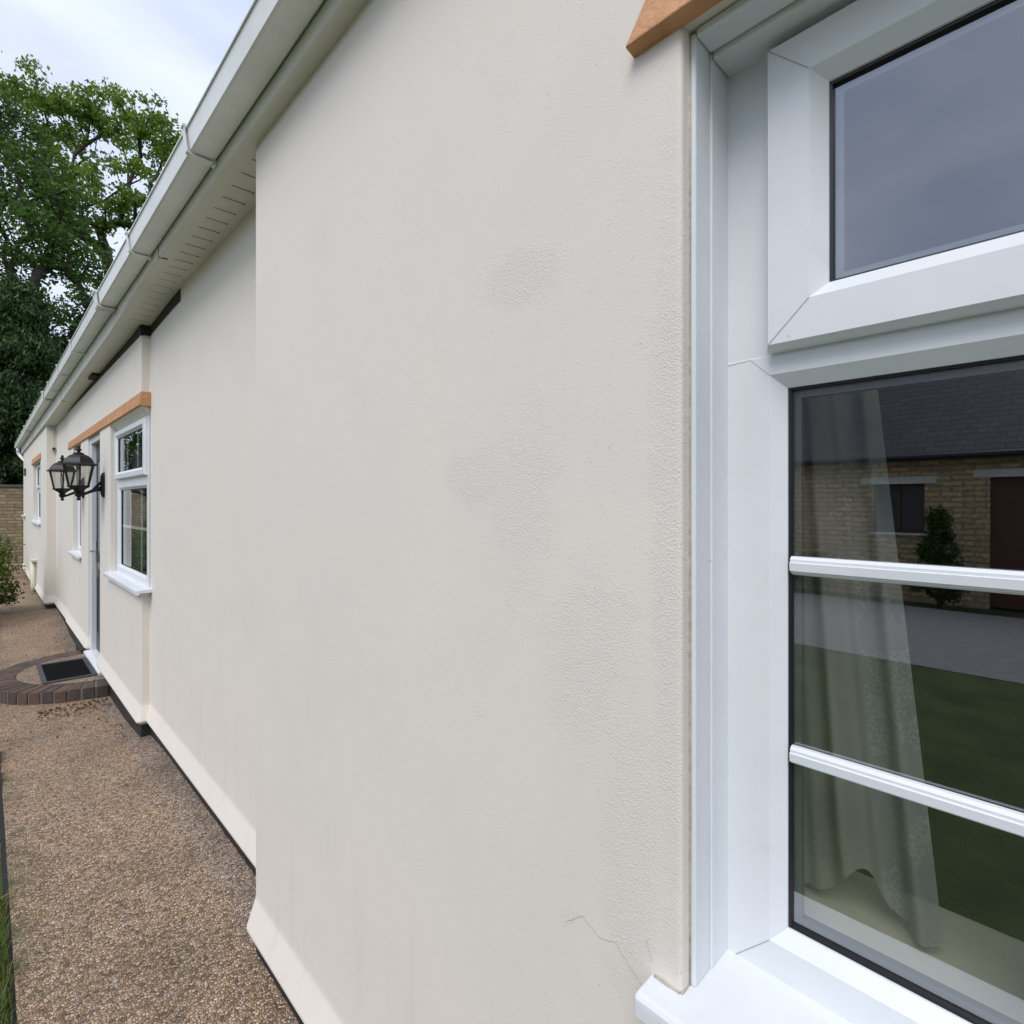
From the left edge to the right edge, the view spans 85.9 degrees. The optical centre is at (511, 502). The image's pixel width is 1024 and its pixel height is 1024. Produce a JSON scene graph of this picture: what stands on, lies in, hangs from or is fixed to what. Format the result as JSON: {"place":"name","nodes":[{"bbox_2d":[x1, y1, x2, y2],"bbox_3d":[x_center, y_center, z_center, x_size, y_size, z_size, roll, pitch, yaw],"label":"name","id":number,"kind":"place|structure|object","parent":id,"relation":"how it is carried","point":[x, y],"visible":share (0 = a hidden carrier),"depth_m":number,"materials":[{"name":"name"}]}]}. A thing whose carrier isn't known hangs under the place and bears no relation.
{"place":"outdoors","nodes":[
{"label":"outdoors","id":0,"kind":"place"},
{"bbox_2d":[0,844,22,1023],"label":"lawn","id":1,"kind":"structure","parent":0,"point":[1,890],"depth_m":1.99,"materials":[{"name":"plant"}]},
{"bbox_2d":[0,532,25,608],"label":"shrub","id":2,"kind":"object","parent":1,"relation":"on","point":[6,587],"visible":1,"depth_m":7.82,"materials":[{"name":"green plant"}]},
{"bbox_2d":[0,0,252,342],"label":"sky","id":3,"kind":"structure","parent":0,"point":[174,49],"materials":[{"name":"white"}]},
{"bbox_2d":[0,563,298,1023],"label":"path","id":4,"kind":"structure","parent":0,"point":[132,901],"depth_m":2.35,"materials":[{"name":"brown gravel"}]},
{"bbox_2d":[1,861,49,897],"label":"straw stalk","id":5,"kind":"object","parent":4,"relation":"on","point":[25,882],"visible":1,"depth_m":2.28,"materials":[{"name":"beige plant"}]},
{"bbox_2d":[0,650,108,704],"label":"door step","id":6,"kind":"object","parent":4,"relation":"on","point":[20,683],"depth_m":4.71,"materials":[{"name":"brick"}]},
{"bbox_2d":[36,657,96,684],"bbox_3d":[-4.158,1.562,5.130,0.380,0.015,0.750,0,0,-44],"label":"doormat","id":7,"kind":"object","parent":6,"relation":"on","point":[61,671],"visible":1,"depth_m":5.10,"materials":[{"name":"rubber"}]},
{"bbox_2d":[6,629,125,759],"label":"leaf litter","id":8,"kind":"object","parent":4,"relation":"on","point":[47,712],"visible":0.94,"depth_m":4.41,"materials":[{"name":"brown plant"}]},
{"label":"ground","id":9,"kind":"structure","parent":0,"visible":0},
{"bbox_2d":[0,770,16,1023],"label":"path edging","id":10,"kind":"object","parent":9,"relation":"on","point":[4,875],"visible":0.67,"depth_m":2.27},
{"bbox_2d":[0,485,22,563],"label":"garden wall","id":11,"kind":"structure","parent":9,"relation":"on","point":[11,511],"depth_m":14.67,"materials":[{"name":"beige brick"}]},
{"bbox_2d":[0,268,67,484],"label":"conifer tree","id":12,"kind":"object","parent":9,"relation":"on","point":[30,357],"visible":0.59,"depth_m":16.47,"materials":[{"name":"green plant"}]},
{"bbox_2d":[6,331,69,481],"bbox_3d":[-15.547,-2.088,19.420,4.777,8.499,4.808,0,0,18],"label":"conifer tree","id":13,"kind":"object","parent":9,"relation":"on","point":[65,342],"depth_m":18.99,"materials":[{"name":"green plant"}]},
{"bbox_2d":[0,74,117,450],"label":"broadleaf tree","id":14,"kind":"object","parent":9,"relation":"on","point":[54,235],"visible":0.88,"depth_m":18.02,"materials":[{"name":"green plant"}]},
{"bbox_2d":[0,50,181,303],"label":"oak tree","id":15,"kind":"object","parent":9,"relation":"on","point":[92,114],"visible":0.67,"depth_m":20.64,"materials":[{"name":"green plant"}]},
{"bbox_2d":[15,0,1023,1023],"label":"cottage","id":16,"kind":"structure","parent":9,"relation":"on","point":[423,564],"depth_m":1.09,"materials":[{"name":"beige paint"}]},
{"bbox_2d":[30,559,36,591],"bbox_3d":[-8.427,1.285,9.692,0.084,0.570,0.294,0,0,-44],"label":"waste pipe","id":17,"kind":"object","parent":16,"relation":"attached to","point":[32,574],"visible":0.99,"depth_m":9.62,"materials":[{"name":"beige paint"}]},
{"bbox_2d":[30,464,40,525],"bbox_3d":[-8.397,-0.159,9.793,0.175,1.081,1.960,0,0,-44],"label":"window","id":18,"kind":"structure","parent":16,"relation":"in","point":[37,522],"depth_m":10.34,"materials":[{"name":"white plastic"}]},
{"bbox_2d":[51,430,56,450],"bbox_3d":[-6.888,-0.909,8.298,0.087,0.363,0.074,0,0,-44],"label":"wall box","id":19,"kind":"object","parent":16,"relation":"attached to","point":[53,440],"visible":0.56,"depth_m":8.27,"materials":[{"name":"beige paint"}]},
{"bbox_2d":[46,455,83,500],"bbox_3d":[-4.745,-0.260,5.831,0.326,0.486,0.257,0,0,-14],"label":"wall lantern","id":20,"kind":"object","parent":16,"relation":"attached to","point":[57,467],"depth_m":5.80,"materials":[{"name":"black metal"}]},
{"bbox_2d":[68,447,81,559],"bbox_3d":[-5.063,-0.007,6.451,0.144,1.276,0.920,0,0,-44],"label":"window","id":21,"kind":"structure","parent":16,"relation":"in","point":[76,554],"depth_m":6.68,"materials":[{"name":"white plastic"}]},
{"bbox_2d":[59,445,104,499],"bbox_3d":[-3.800,-0.260,4.846,0.257,0.486,0.326,0,0,16],"label":"wall lantern","id":22,"kind":"object","parent":16,"relation":"attached to","point":[78,458],"depth_m":4.81,"materials":[{"name":"black metal"}]},
{"bbox_2d":[90,443,99,652],"bbox_3d":[-4.098,0.462,5.481,0.108,2.125,0.703,0,0,-44],"label":"front door","id":23,"kind":"structure","parent":16,"relation":"in","point":[97,550],"depth_m":5.63,"materials":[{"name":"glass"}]},
{"bbox_2d":[103,415,151,595],"bbox_3d":[-2.983,0.011,4.297,0.160,1.251,1.410,0,0,-44],"label":"window","id":24,"kind":"structure","parent":16,"relation":"in","point":[132,443],"depth_m":4.26,"materials":[{"name":"white plastic"}]},
{"bbox_2d":[635,0,1023,1023],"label":"window","id":25,"kind":"structure","parent":16,"relation":"in","point":[778,319],"depth_m":0.78,"materials":[{"name":"white plastic"}]},
{"bbox_2d":[804,389,943,946],"bbox_3d":[0.484,0.207,0.923,0.378,0.875,0.047,0,0,44],"label":"net curtain","id":26,"kind":"object","parent":16,"relation":"hanging from","point":[859,703],"visible":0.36,"depth_m":0.87,"materials":[{"name":"fabric"}]}
]}

